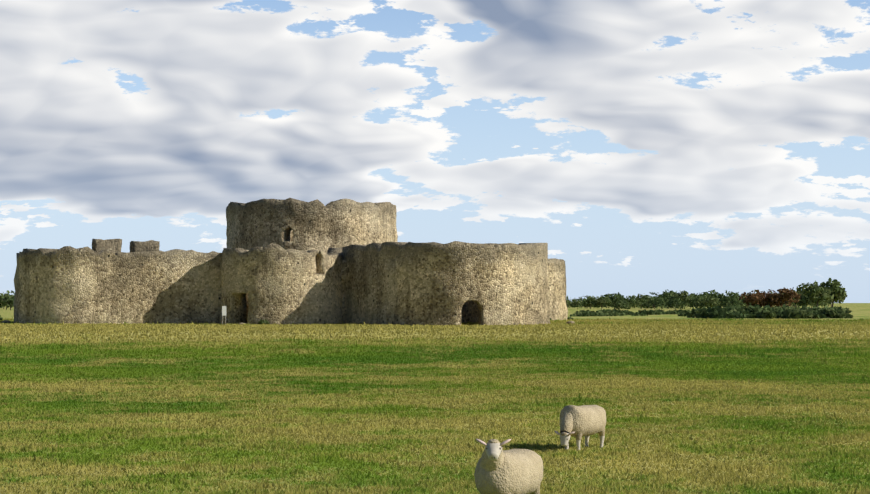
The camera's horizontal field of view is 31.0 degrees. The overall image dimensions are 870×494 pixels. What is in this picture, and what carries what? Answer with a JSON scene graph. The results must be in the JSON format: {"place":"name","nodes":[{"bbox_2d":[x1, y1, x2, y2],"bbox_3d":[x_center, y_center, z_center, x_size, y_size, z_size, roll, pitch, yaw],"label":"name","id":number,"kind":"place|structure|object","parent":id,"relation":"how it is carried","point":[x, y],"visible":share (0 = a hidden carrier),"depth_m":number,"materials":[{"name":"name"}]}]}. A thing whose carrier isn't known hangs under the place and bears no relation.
{"place":"outdoors","nodes":[
{"label":"outdoors","id":0,"kind":"place"},
{"bbox_2d":[0,303,869,493],"bbox_3d":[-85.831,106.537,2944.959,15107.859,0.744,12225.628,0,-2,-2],"label":"ground","id":1,"kind":"structure","parent":0,"point":[860,310],"depth_m":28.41,"materials":[{"name":"green plant"}]},
{"bbox_2d":[0,290,14,309],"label":"hedgerow trees","id":2,"kind":"object","parent":1,"relation":"on","point":[7,300],"visible":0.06,"depth_m":479.06,"materials":[{"name":"green plant"}]},
{"bbox_2d":[13,246,221,323],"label":"castle bastion","id":3,"kind":"object","parent":1,"relation":"on","point":[69,284],"visible":0.83,"depth_m":162.04,"materials":[{"name":"stone"}]},
{"bbox_2d":[92,239,121,252],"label":"castle stirrup stub","id":4,"kind":"object","parent":3,"relation":"on","point":[98,245],"visible":0.12,"depth_m":172.58,"materials":[{"name":"stone"}]},
{"bbox_2d":[129,240,159,251],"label":"castle stirrup stub","id":5,"kind":"object","parent":3,"relation":"on","point":[150,245],"visible":0.08,"depth_m":174.08,"materials":[{"name":"stone"}]},
{"bbox_2d":[222,306,225,324],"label":"info sign","id":6,"kind":"object","parent":1,"relation":"on","point":[223,310],"visible":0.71,"depth_m":155.96,"materials":[{"name":"white"}]},
{"bbox_2d":[219,243,342,324],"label":"gatehouse","id":7,"kind":"object","parent":1,"relation":"on","point":[278,284],"visible":0.85,"depth_m":160.02,"materials":[{"name":"beige stone"}]},
{"bbox_2d":[1,320,574,324],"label":"fallen stones","id":8,"kind":"object","parent":1,"relation":"on","point":[183,322],"visible":0.19,"depth_m":161.71,"materials":[{"name":"grey stone"}]},
{"bbox_2d":[226,198,397,252],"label":"castle keep","id":9,"kind":"structure","parent":1,"relation":"on","point":[296,224],"depth_m":176.64,"materials":[{"name":"stone"}]},
{"bbox_2d":[246,253,468,322],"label":"castle curtain wall","id":10,"kind":"structure","parent":1,"relation":"on","point":[464,315],"depth_m":165.04,"materials":[{"name":"beige stone"}]},
{"bbox_2d":[257,316,573,324],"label":"castle base weeds","id":11,"kind":"object","parent":1,"relation":"on","point":[265,321],"visible":0.31,"depth_m":158.32,"materials":[{"name":"green plant"}]},
{"bbox_2d":[0,304,853,320],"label":"scrub bushes","id":12,"kind":"object","parent":1,"relation":"on","point":[759,312],"visible":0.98,"depth_m":221.10,"materials":[{"name":"green plant"}]},
{"bbox_2d":[0,317,869,355],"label":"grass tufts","id":13,"kind":"object","parent":1,"relation":"on","point":[714,327],"visible":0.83,"depth_m":96.85,"materials":[{"name":"green plant"}]},
{"bbox_2d":[342,241,549,325],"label":"castle bastion","id":14,"kind":"object","parent":1,"relation":"on","point":[410,283],"visible":0.96,"depth_m":156.15,"materials":[{"name":"stone"}]},
{"bbox_2d":[474,439,542,493],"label":"sheep","id":15,"kind":"object","parent":1,"relation":"on","point":[499,469],"visible":1,"depth_m":15.98},
{"bbox_2d":[547,258,567,319],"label":"castle bastion","id":16,"kind":"object","parent":1,"relation":"on","point":[556,292],"visible":0.08,"depth_m":196.85,"materials":[{"name":"stone"}]},
{"bbox_2d":[555,405,605,450],"bbox_3d":[2.240,2.767,24.138,0.498,0.712,1.190,-1,-3,36],"label":"sheep","id":17,"kind":"object","parent":1,"relation":"on","point":[579,422],"visible":0.94,"depth_m":23.86,"materials":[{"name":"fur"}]},
{"bbox_2d":[566,278,846,309],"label":"hedgerow trees","id":18,"kind":"object","parent":1,"relation":"on","point":[816,295],"visible":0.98,"depth_m":501.81,"materials":[{"name":"green plant"}]},
{"bbox_2d":[0,0,869,302],"label":"sky","id":19,"kind":"structure","parent":0,"point":[657,146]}
]}

